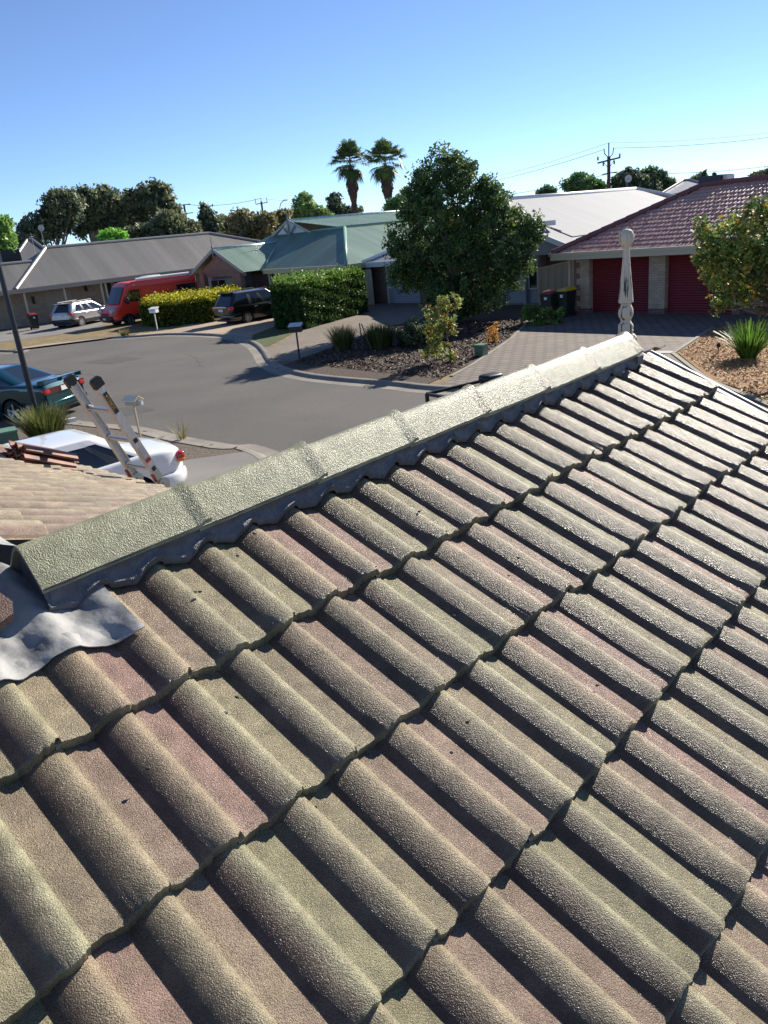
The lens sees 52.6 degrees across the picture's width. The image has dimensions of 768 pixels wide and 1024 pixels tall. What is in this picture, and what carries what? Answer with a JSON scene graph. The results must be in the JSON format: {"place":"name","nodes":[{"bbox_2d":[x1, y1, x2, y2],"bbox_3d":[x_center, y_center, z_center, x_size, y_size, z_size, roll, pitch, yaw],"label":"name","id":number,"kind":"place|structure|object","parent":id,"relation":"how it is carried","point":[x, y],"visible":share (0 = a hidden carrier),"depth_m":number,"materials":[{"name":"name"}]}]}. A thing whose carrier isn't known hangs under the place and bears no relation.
{"place":"outdoors","nodes":[
{"label":"outdoors","id":0,"kind":"place"},
{"bbox_2d":[0,320,108,341],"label":"driveway","id":1,"kind":"structure","parent":0,"point":[43,330],"depth_m":49.72,"materials":[{"name":"grey concrete"}]},
{"bbox_2d":[27,313,38,329],"bbox_3d":[-23.239,-12.662,51.603,0.560,1.048,0.715,-19,24,-33],"label":"wheelie bin","id":2,"kind":"object","parent":1,"relation":"on","point":[33,320],"visible":1,"depth_m":51.40,"materials":[{"name":"black plastic"}]},
{"bbox_2d":[49,298,104,327],"bbox_3d":[-20.062,-13.280,51.762,2.220,1.658,4.360,2,21,21],"label":"parked car","id":3,"kind":"object","parent":1,"relation":"on","point":[78,313],"visible":0.88,"depth_m":50.21,"materials":[{"name":"silver metal"}]},
{"bbox_2d":[0,418,242,459],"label":"yard","id":4,"kind":"structure","parent":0,"point":[192,452],"depth_m":16.95,"materials":[{"name":"grey concrete"}]},
{"bbox_2d":[0,426,18,443],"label":"utility box","id":5,"kind":"object","parent":4,"relation":"on","point":[8,433],"visible":0.48,"depth_m":17.12,"materials":[{"name":"green"}]},
{"bbox_2d":[5,401,75,437],"bbox_3d":[-8.065,-2.124,18.376,1.734,0.922,1.676,-6,20,0],"label":"grass tuft","id":6,"kind":"object","parent":4,"relation":"on","point":[42,421],"visible":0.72,"depth_m":18.11,"materials":[{"name":"green plant"}]},
{"bbox_2d":[122,396,143,437],"bbox_3d":[-5.272,-1.909,16.726,0.446,1.200,0.274,5,23,28],"label":"letterbox","id":7,"kind":"object","parent":4,"relation":"on","point":[133,401],"visible":0.95,"depth_m":16.53,"materials":[{"name":"beige paint"}]},
{"bbox_2d":[13,315,274,351],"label":"driveway","id":8,"kind":"structure","parent":0,"point":[249,330],"depth_m":40.73,"materials":[{"name":"beige concrete"}]},
{"bbox_2d":[212,287,272,322],"bbox_3d":[-7.062,-11.466,42.912,4.725,1.758,2.220,-23,26,-40],"label":"parked car","id":9,"kind":"object","parent":8,"relation":"on","point":[246,305],"visible":0.72,"depth_m":41.63,"materials":[{"name":"black paint"}]},
{"bbox_2d":[183,452,257,484],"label":"driveway","id":10,"kind":"structure","parent":0,"point":[200,469],"depth_m":15.00,"materials":[{"name":"grey concrete"}]},
{"bbox_2d":[2,429,186,487],"bbox_3d":[-5.501,-0.426,12.467,4.536,1.407,2.030,-22,25,-37],"label":"parked car","id":11,"kind":"object","parent":10,"relation":"on","point":[94,451],"visible":0.34,"depth_m":12.51,"materials":[{"name":"white paint"}]},
{"bbox_2d":[0,336,441,451],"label":"road","id":12,"kind":"structure","parent":0,"point":[232,392],"depth_m":22.46,"materials":[{"name":"grey asphalt"}]},
{"bbox_2d":[0,364,86,421],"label":"parked car","id":13,"kind":"object","parent":12,"relation":"on","point":[49,388],"visible":0.85,"depth_m":21.26,"materials":[{"name":"teal metal"}]},
{"bbox_2d":[83,357,141,363],"bbox_3d":[-11.323,-6.339,32.514,2.450,0.001,1.474,13,27,41],"label":"road patch","id":14,"kind":"object","parent":12,"relation":"on","point":[113,360],"visible":1,"depth_m":32.49,"materials":[{"name":"grey asphalt"}]},
{"bbox_2d":[119,405,153,415],"bbox_3d":[-6.994,-2.832,21.590,0.805,0.001,1.342,-19,24,-33],"label":"road patch","id":15,"kind":"object","parent":12,"relation":"on","point":[128,410],"visible":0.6,"depth_m":21.54,"materials":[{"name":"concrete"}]},
{"bbox_2d":[66,418,277,459],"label":"kerb","id":16,"kind":"structure","parent":12,"relation":"on","point":[258,452],"depth_m":17.09,"materials":[{"name":"concrete"}]},
{"bbox_2d":[167,417,192,439],"bbox_3d":[-4.528,-1.853,17.223,0.666,0.476,0.696,-6,20,0],"label":"weed","id":17,"kind":"object","parent":16,"relation":"on","point":[183,434],"visible":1,"depth_m":17.24,"materials":[{"name":"green plant"}]},
{"bbox_2d":[0,333,458,422],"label":"kerb","id":18,"kind":"structure","parent":12,"relation":"on","point":[269,363],"depth_m":24.80,"materials":[{"name":"grey concrete"}]},
{"bbox_2d":[425,372,502,402],"bbox_3d":[2.028,-1.700,13.751,2.375,1.478,1.410,-18,23,-30],"label":"trailer","id":19,"kind":"object","parent":12,"relation":"on","point":[484,378],"visible":0.11,"depth_m":13.53,"materials":[{"name":"black metal"}]},
{"bbox_2d":[252,327,291,346],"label":"lawn","id":20,"kind":"structure","parent":0,"point":[268,337],"depth_m":34.66,"materials":[{"name":"green plant"}]},
{"bbox_2d":[263,302,494,362],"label":"driveway","id":21,"kind":"structure","parent":0,"point":[313,340],"depth_m":35.07,"materials":[{"name":"grey concrete"}]},
{"bbox_2d":[0,302,767,409],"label":"verge","id":22,"kind":"structure","parent":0,"point":[111,329],"depth_m":43.37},
{"bbox_2d":[0,214,17,252],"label":"tree","id":23,"kind":"object","parent":22,"relation":"on","point":[8,238],"visible":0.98,"depth_m":57.85,"materials":[{"name":"green plant"}]},
{"bbox_2d":[95,226,129,240],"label":"shrub","id":24,"kind":"object","parent":22,"relation":"on","point":[106,234],"visible":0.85,"depth_m":63.99,"materials":[{"name":"green plant"}]},
{"bbox_2d":[118,329,129,335],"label":"grass tuft","id":25,"kind":"object","parent":22,"relation":"on","point":[123,333],"visible":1,"depth_m":41.65,"materials":[{"name":"green plant"}]},
{"bbox_2d":[98,272,197,324],"bbox_3d":[-14.962,-13.550,49.408,6.300,2.777,2.660,-22,25,-38],"label":"camper van","id":26,"kind":"object","parent":22,"relation":"on","point":[123,303],"visible":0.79,"depth_m":48.00,"materials":[{"name":"red paint"}]},
{"bbox_2d":[148,306,158,330],"bbox_3d":[-12.450,-10.496,42.353,0.460,1.300,0.370,1,21,19],"label":"letterbox","id":27,"kind":"object","parent":22,"relation":"on","point":[154,310],"visible":0.91,"depth_m":42.13,"materials":[{"name":"grey paint"}]},
{"bbox_2d":[123,206,205,238],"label":"tree","id":28,"kind":"object","parent":22,"relation":"on","point":[164,222],"visible":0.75,"depth_m":67.43,"materials":[{"name":"green plant"}]},
{"bbox_2d":[138,283,240,326],"bbox_3d":[-11.411,-12.511,46.794,6.482,2.106,6.873,-6,20,0],"label":"hedge","id":29,"kind":"object","parent":22,"relation":"on","point":[184,307],"visible":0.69,"depth_m":44.07,"materials":[{"name":"green plant"}]},
{"bbox_2d":[197,201,226,234],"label":"tree","id":30,"kind":"object","parent":22,"relation":"on","point":[208,219],"visible":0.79,"depth_m":72.60,"materials":[{"name":"green plant"}]},
{"bbox_2d":[216,213,228,232],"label":"tree","id":31,"kind":"object","parent":22,"relation":"on","point":[224,218],"visible":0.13,"depth_m":74.50,"materials":[{"name":"green plant"}]},
{"bbox_2d":[198,280,256,289],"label":"shrub","id":32,"kind":"object","parent":22,"relation":"on","point":[249,285],"visible":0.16,"depth_m":50.21,"materials":[{"name":"green plant"}]},
{"bbox_2d":[225,206,279,239],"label":"tree","id":33,"kind":"object","parent":22,"relation":"on","point":[244,222],"visible":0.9,"depth_m":71.56,"materials":[{"name":"green plant"}]},
{"bbox_2d":[273,207,293,230],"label":"tree","id":34,"kind":"object","parent":22,"relation":"on","point":[281,214],"visible":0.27,"depth_m":74.01,"materials":[{"name":"green plant"}]},
{"bbox_2d":[290,191,334,218],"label":"tree","id":35,"kind":"object","parent":22,"relation":"on","point":[304,204],"visible":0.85,"depth_m":77.94,"materials":[{"name":"green plant"}]},
{"bbox_2d":[268,263,368,329],"bbox_3d":[-3.233,-10.846,38.865,4.930,2.780,7.487,-6,20,0],"label":"hedge","id":36,"kind":"object","parent":22,"relation":"on","point":[310,299],"visible":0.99,"depth_m":36.98,"materials":[{"name":"green plant"}]},
{"bbox_2d":[327,138,370,212],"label":"palm tree","id":37,"kind":"object","parent":22,"relation":"on","point":[351,174],"visible":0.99,"depth_m":71.01,"materials":[{"name":"green plant"}]},
{"bbox_2d":[362,269,374,304],"bbox_3d":[-2.017,-13.074,45.459,3.615,2.080,0.080,11,26,39],"label":"fence","id":38,"kind":"object","parent":22,"relation":"on","point":[369,282],"visible":0.17,"depth_m":44.45,"materials":[{"name":"beige"}]},
{"bbox_2d":[363,137,408,204],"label":"palm tree","id":39,"kind":"object","parent":22,"relation":"on","point":[384,174],"visible":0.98,"depth_m":68.92,"materials":[{"name":"green plant"}]},
{"bbox_2d":[381,193,405,210],"bbox_3d":[1.395,-23.301,65.751,2.949,7.077,2.284,-6,20,0],"label":"tree","id":40,"kind":"object","parent":22,"relation":"on","point":[393,203],"visible":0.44,"depth_m":64.36,"materials":[{"name":"green plant"}]},
{"bbox_2d":[283,303,540,383],"bbox_3d":[2.389,-6.951,30.083,7.517,0.001,19.235,5,23,28],"label":"mulch bed","id":41,"kind":"object","parent":22,"relation":"on","point":[507,312],"visible":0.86,"depth_m":25.33,"materials":[{"name":"brown wood"}]},
{"bbox_2d":[288,322,302,358],"bbox_3d":[-2.983,-5.857,26.845,0.460,1.300,0.370,-3,20,8],"label":"letterbox","id":42,"kind":"object","parent":41,"relation":"on","point":[296,327],"visible":0.91,"depth_m":26.60,"materials":[{"name":"grey metal"}]},
{"bbox_2d":[356,321,403,348],"bbox_3d":[-0.167,-6.295,27.613,1.836,0.918,1.745,0,21,16],"label":"grass tuft","id":43,"kind":"object","parent":41,"relation":"on","point":[378,339],"visible":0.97,"depth_m":27.34,"materials":[{"name":"green plant"}]},
{"bbox_2d":[292,318,523,378],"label":"bark chips","id":44,"kind":"object","parent":41,"relation":"on","point":[409,361],"visible":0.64,"depth_m":26.17,"materials":[{"name":"brown wood"}]},
{"bbox_2d":[321,323,360,349],"bbox_3d":[-1.488,-6.430,28.354,1.693,0.923,1.718,-6,20,0],"label":"grass tuft","id":45,"kind":"object","parent":44,"relation":"on","point":[341,338],"visible":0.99,"depth_m":28.11,"materials":[{"name":"green plant"}]},
{"bbox_2d":[393,329,415,345],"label":"grass tuft","id":46,"kind":"object","parent":44,"relation":"on","point":[401,342],"visible":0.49,"depth_m":27.54,"materials":[{"name":"green plant"}]},
{"bbox_2d":[400,314,446,346],"bbox_3d":[1.424,-6.304,27.222,1.859,1.297,1.415,-6,20,0],"label":"shrub","id":47,"kind":"object","parent":41,"relation":"on","point":[410,327],"visible":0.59,"depth_m":27.07,"materials":[{"name":"green plant"}]},
{"bbox_2d":[417,291,463,361],"bbox_3d":[1.713,-5.401,23.260,1.313,2.237,0.981,-17,22,-27],"label":"sapling","id":48,"kind":"object","parent":41,"relation":"on","point":[437,335],"visible":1,"depth_m":23.11,"materials":[{"name":"green plant"}]},
{"bbox_2d":[381,139,547,322],"bbox_3d":[3.078,-11.078,31.233,6.736,7.229,3.984,3,21,22],"label":"tree","id":49,"kind":"object","parent":41,"relation":"on","point":[451,247],"visible":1,"depth_m":30.74,"materials":[{"name":"green plant"}]},
{"bbox_2d":[473,343,487,356],"bbox_3d":[2.990,-4.995,23.979,0.340,0.360,0.340,9,25,36],"label":"utility box","id":50,"kind":"object","parent":41,"relation":"on","point":[480,349],"visible":1,"depth_m":23.88,"materials":[{"name":"green"}]},
{"bbox_2d":[483,321,505,342],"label":"shrub","id":51,"kind":"object","parent":41,"relation":"on","point":[495,336],"visible":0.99,"depth_m":26.19,"materials":[{"name":"orange plant"}]},
{"bbox_2d":[520,303,564,325],"bbox_3d":[5.986,-7.418,29.516,1.736,1.021,1.201,6,23,30],"label":"shrub","id":52,"kind":"object","parent":22,"relation":"on","point":[529,314],"visible":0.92,"depth_m":29.39,"materials":[{"name":"green plant"}]},
{"bbox_2d":[538,260,573,304],"bbox_3d":[7.793,-10.314,35.195,1.621,1.980,0.080,3,22,24],"label":"fence","id":53,"kind":"object","parent":22,"relation":"on","point":[553,277],"visible":0.58,"depth_m":35.12,"materials":[{"name":"beige"}]},
{"bbox_2d":[548,174,767,313],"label":"house","id":54,"kind":"structure","parent":22,"relation":"on","point":[665,275],"depth_m":29.48,"materials":[{"name":"red tile"}]},
{"bbox_2d":[593,257,648,312],"bbox_3d":[9.250,-8.810,30.314,0.059,2.090,2.609,-22,25,-37],"label":"garage door","id":55,"kind":"structure","parent":54,"relation":"in","point":[606,272],"depth_m":30.45,"materials":[{"name":"red metal"}]},
{"bbox_2d":[667,254,732,312],"bbox_3d":[11.405,-8.182,27.966,0.059,2.090,2.569,-22,25,-37],"label":"garage door","id":56,"kind":"structure","parent":54,"relation":"in","point":[687,293],"depth_m":28.38,"materials":[{"name":"red metal"}]},
{"bbox_2d":[679,321,767,401],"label":"woodchip bed","id":57,"kind":"object","parent":22,"relation":"on","point":[714,377],"visible":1,"depth_m":19.31,"materials":[{"name":"brown wood"}]},
{"bbox_2d":[689,191,767,317],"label":"tree","id":58,"kind":"object","parent":57,"relation":"on","point":[743,272],"visible":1,"depth_m":16.86,"materials":[{"name":"green plant"}]},
{"bbox_2d":[713,317,767,358],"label":"flax plant","id":59,"kind":"object","parent":57,"relation":"on","point":[747,345],"visible":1,"depth_m":19.47,"materials":[{"name":"green plant"}]},
{"bbox_2d":[0,0,767,245],"label":"sky","id":60,"kind":"structure","parent":0,"point":[220,102],"materials":[{"name":"blue"}]},
{"bbox_2d":[441,312,767,386],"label":"driveway","id":61,"kind":"structure","parent":0,"point":[530,344],"depth_m":25.45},
{"bbox_2d":[539,289,557,315],"bbox_3d":[6.659,-8.360,31.232,0.560,1.048,0.715,13,27,41],"label":"wheelie bin","id":62,"kind":"object","parent":61,"relation":"on","point":[548,298],"visible":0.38,"depth_m":30.99,"materials":[{"name":"black plastic"}]},
{"bbox_2d":[556,286,576,315],"bbox_3d":[7.277,-8.372,30.987,0.715,1.118,0.560,-20,24,-34],"label":"wheelie bin","id":63,"kind":"object","parent":61,"relation":"on","point":[566,296],"visible":0.92,"depth_m":30.79,"materials":[{"name":"black plastic"}]},
{"bbox_2d":[449,321,767,406],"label":"garden edging","id":64,"kind":"object","parent":61,"relation":"on","point":[736,391],"visible":0.83,"depth_m":21.32,"materials":[{"name":"concrete"}]},
{"bbox_2d":[655,351,672,353],"bbox_3d":[7.738,-4.448,21.641,0.550,0.012,0.350,9,25,36],"label":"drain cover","id":65,"kind":"object","parent":61,"relation":"on","point":[666,352],"visible":0.64,"depth_m":21.57,"materials":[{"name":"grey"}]},
{"bbox_2d":[662,178,697,193],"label":"house","id":66,"kind":"structure","parent":0,"point":[681,185],"depth_m":67.17,"materials":[{"name":"grey metal"}]},
{"label":"ground","id":67,"kind":"structure","parent":0,"visible":0},
{"bbox_2d":[0,262,38,413],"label":"lamp post","id":68,"kind":"object","parent":67,"relation":"on","point":[27,379],"visible":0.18,"depth_m":18.51,"materials":[{"name":"grey metal"}]},
{"bbox_2d":[12,231,29,248],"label":"bush","id":69,"kind":"object","parent":67,"relation":"on","point":[22,237],"visible":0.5,"depth_m":77.55,"materials":[{"name":"green plant"}]},
{"bbox_2d":[19,238,43,260],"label":"house","id":70,"kind":"structure","parent":67,"relation":"on","point":[26,249],"depth_m":70.25,"materials":[{"name":"grey metal"}]},
{"bbox_2d":[38,225,44,245],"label":"satellite dish","id":71,"kind":"object","parent":70,"relation":"attached to","point":[40,227],"visible":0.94,"depth_m":67.66,"materials":[{"name":"grey paint"}]},
{"bbox_2d":[14,186,88,245],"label":"tree","id":72,"kind":"object","parent":67,"relation":"on","point":[59,216],"visible":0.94,"depth_m":79.29,"materials":[{"name":"green plant"}]},
{"bbox_2d":[71,183,108,241],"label":"tree","id":73,"kind":"object","parent":67,"relation":"on","point":[91,225],"visible":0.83,"depth_m":83.42,"materials":[{"name":"green plant"}]},
{"bbox_2d":[91,182,131,229],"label":"tree","id":74,"kind":"object","parent":67,"relation":"on","point":[117,218],"visible":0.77,"depth_m":84.73,"materials":[{"name":"green plant"}]},
{"bbox_2d":[0,232,259,329],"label":"house","id":75,"kind":"structure","parent":67,"relation":"on","point":[43,281],"depth_m":58.17,"materials":[{"name":"grey metal"}]},
{"bbox_2d":[43,289,71,321],"bbox_3d":[-23.729,-15.107,56.986,1.905,2.150,0.022,-22,25,-37],"label":"garage door","id":76,"kind":"structure","parent":75,"relation":"in","point":[52,297],"depth_m":56.66,"materials":[{"name":"beige metal"}]},
{"bbox_2d":[103,283,110,297],"bbox_3d":[-20.874,-16.275,59.256,0.501,2.250,0.090,-22,25,-37],"label":"window","id":77,"kind":"structure","parent":75,"relation":"in","point":[108,284],"depth_m":59.01,"materials":[{"name":"black glass"}]},
{"bbox_2d":[120,177,189,226],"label":"tree","id":78,"kind":"object","parent":67,"relation":"on","point":[143,201],"visible":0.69,"depth_m":86.69,"materials":[{"name":"green plant"}]},
{"bbox_2d":[191,205,463,301],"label":"house","id":79,"kind":"structure","parent":67,"relation":"on","point":[316,243],"depth_m":50.05,"materials":[{"name":"grey paint"}]},
{"bbox_2d":[210,279,226,287],"bbox_3d":[-11.181,-14.947,53.059,0.050,1.800,2.022,-22,25,-37],"label":"window","id":80,"kind":"structure","parent":79,"relation":"in","point":[214,282],"depth_m":52.88,"materials":[{"name":"grey glass"}]},
{"bbox_2d":[252,274,268,289],"bbox_3d":[-8.394,-14.773,51.862,0.065,2.050,2.576,-22,25,-37],"label":"doorway","id":81,"kind":"structure","parent":79,"relation":"in","point":[261,280],"depth_m":51.23,"materials":[{"name":"brown brick"}]},
{"bbox_2d":[325,190,363,214],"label":"tree","id":82,"kind":"object","parent":67,"relation":"on","point":[336,205],"visible":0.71,"depth_m":92.08,"materials":[{"name":"green plant"}]},
{"bbox_2d":[0,229,767,1023],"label":"house","id":83,"kind":"structure","parent":67,"relation":"on","point":[550,833],"depth_m":1.71,"materials":[{"name":"concrete"}]},
{"bbox_2d":[0,446,10,455],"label":"loose roof tile","id":84,"kind":"object","parent":83,"relation":"on","point":[3,451],"visible":0.2,"depth_m":6.15,"materials":[{"name":"ceramic"}]},
{"bbox_2d":[9,454,77,470],"bbox_3d":[-2.694,-0.395,6.141,0.350,0.050,0.420,12,2,44],"label":"loose roof tile","id":85,"kind":"object","parent":83,"relation":"on","point":[21,458],"visible":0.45,"depth_m":5.99,"materials":[{"name":"ceramic"}]},
{"bbox_2d":[5,448,76,467],"bbox_3d":[-2.701,-0.426,6.125,0.350,0.050,0.420,12,1,39],"label":"loose roof tile","id":86,"kind":"object","parent":85,"relation":"on","point":[44,459],"visible":0.91,"depth_m":6.01,"materials":[{"name":"ceramic"}]},
{"bbox_2d":[11,447,78,463],"bbox_3d":[-2.707,-0.460,6.202,0.350,0.050,0.420,12,2,44],"label":"loose roof tile","id":87,"kind":"object","parent":86,"relation":"on","point":[25,451],"visible":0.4,"depth_m":6.08,"materials":[{"name":"ceramic"}]},
{"bbox_2d":[8,440,78,459],"bbox_3d":[-2.698,-0.487,6.159,0.350,0.050,0.420,12,1,41],"label":"loose roof tile","id":88,"kind":"object","parent":87,"relation":"on","point":[45,450],"visible":0.98,"depth_m":6.05,"materials":[{"name":"ceramic"}]},
{"bbox_2d":[63,374,169,486],"bbox_3d":[-1.838,0.258,6.905,0.446,3.172,1.187,10,25,37],"label":"ladder","id":89,"kind":"object","parent":83,"relation":"attached to","point":[96,383],"visible":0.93,"depth_m":6.24,"materials":[{"name":"metal"}]},
{"bbox_2d":[362,187,674,304],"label":"house","id":90,"kind":"structure","parent":67,"relation":"on","point":[569,217],"depth_m":39.86,"materials":[{"name":"white metal"}]},
{"bbox_2d":[387,267,419,302],"bbox_3d":[1.097,-12.672,43.436,0.022,2.000,2.722,-22,25,-37],"label":"garage door","id":91,"kind":"structure","parent":90,"relation":"in","point":[394,297],"depth_m":43.80,"materials":[{"name":"grey metal"}]},
{"bbox_2d":[528,259,537,288],"bbox_3d":[6.975,-11.115,36.356,0.050,1.350,0.568,-22,25,-37],"label":"window","id":92,"kind":"structure","parent":90,"relation":"in","point":[532,279],"depth_m":36.44,"materials":[{"name":"grey glass"}]},
{"bbox_2d":[625,175,631,187],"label":"satellite dish","id":93,"kind":"object","parent":90,"relation":"attached to","point":[628,178],"visible":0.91,"depth_m":65.26,"materials":[{"name":"grey paint"}]},
{"bbox_2d":[535,183,557,194],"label":"tree","id":94,"kind":"object","parent":67,"relation":"on","point":[553,189],"visible":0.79,"depth_m":99.23,"materials":[{"name":"green plant"}]},
{"bbox_2d":[558,171,612,191],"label":"tree","id":95,"kind":"object","parent":67,"relation":"on","point":[592,183],"visible":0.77,"depth_m":88.83,"materials":[{"name":"green plant"}]},
{"bbox_2d":[597,143,620,188],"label":"power pole","id":96,"kind":"object","parent":67,"relation":"on","point":[608,165],"visible":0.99,"depth_m":81.24,"materials":[{"name":"brown"}]},
{"bbox_2d":[471,150,601,185],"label":"power line","id":97,"kind":"object","parent":96,"relation":"attached to","point":[553,165],"visible":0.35,"depth_m":92.34,"materials":[{"name":"grey metal"}]},
{"bbox_2d":[514,174,606,193],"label":"power line","id":98,"kind":"object","parent":96,"relation":"attached to","point":[560,185],"visible":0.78,"depth_m":92.36,"materials":[{"name":"grey metal"}]},
{"bbox_2d":[615,133,764,142],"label":"power line","id":99,"kind":"object","parent":96,"relation":"attached to","point":[680,140],"visible":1,"depth_m":85.76,"materials":[{"name":"grey metal"}]},
{"bbox_2d":[625,166,767,173],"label":"power line","id":100,"kind":"object","parent":96,"relation":"attached to","point":[691,172],"visible":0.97,"depth_m":84.52,"materials":[{"name":"grey metal"}]},
{"bbox_2d":[629,137,767,147],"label":"power line","id":101,"kind":"object","parent":96,"relation":"attached to","point":[695,144],"visible":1,"depth_m":86.72,"materials":[{"name":"grey metal"}]},
{"bbox_2d":[606,166,662,191],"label":"tree","id":102,"kind":"object","parent":67,"relation":"on","point":[617,179],"visible":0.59,"depth_m":91.76,"materials":[{"name":"green plant"}]},
{"bbox_2d":[651,174,657,190],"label":"pencil pine","id":103,"kind":"object","parent":67,"relation":"on","point":[654,183],"visible":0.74,"depth_m":83.27,"materials":[{"name":"green plant"}]},
{"bbox_2d":[640,164,677,190],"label":"tree","id":104,"kind":"object","parent":67,"relation":"on","point":[666,180],"visible":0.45,"depth_m":93.52,"materials":[{"name":"green plant"}]},
{"bbox_2d":[690,171,701,179],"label":"tree","id":105,"kind":"object","parent":67,"relation":"on","point":[695,176],"visible":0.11,"depth_m":98.56,"materials":[{"name":"green plant"}]},
{"bbox_2d":[700,169,708,176],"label":"pencil pine","id":106,"kind":"object","parent":67,"relation":"on","point":[703,173],"visible":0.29,"depth_m":81.40,"materials":[{"name":"green plant"}]},
{"bbox_2d":[746,166,767,175],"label":"tree","id":107,"kind":"object","parent":67,"relation":"on","point":[761,172],"visible":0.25,"depth_m":75.25,"materials":[{"name":"green plant"}]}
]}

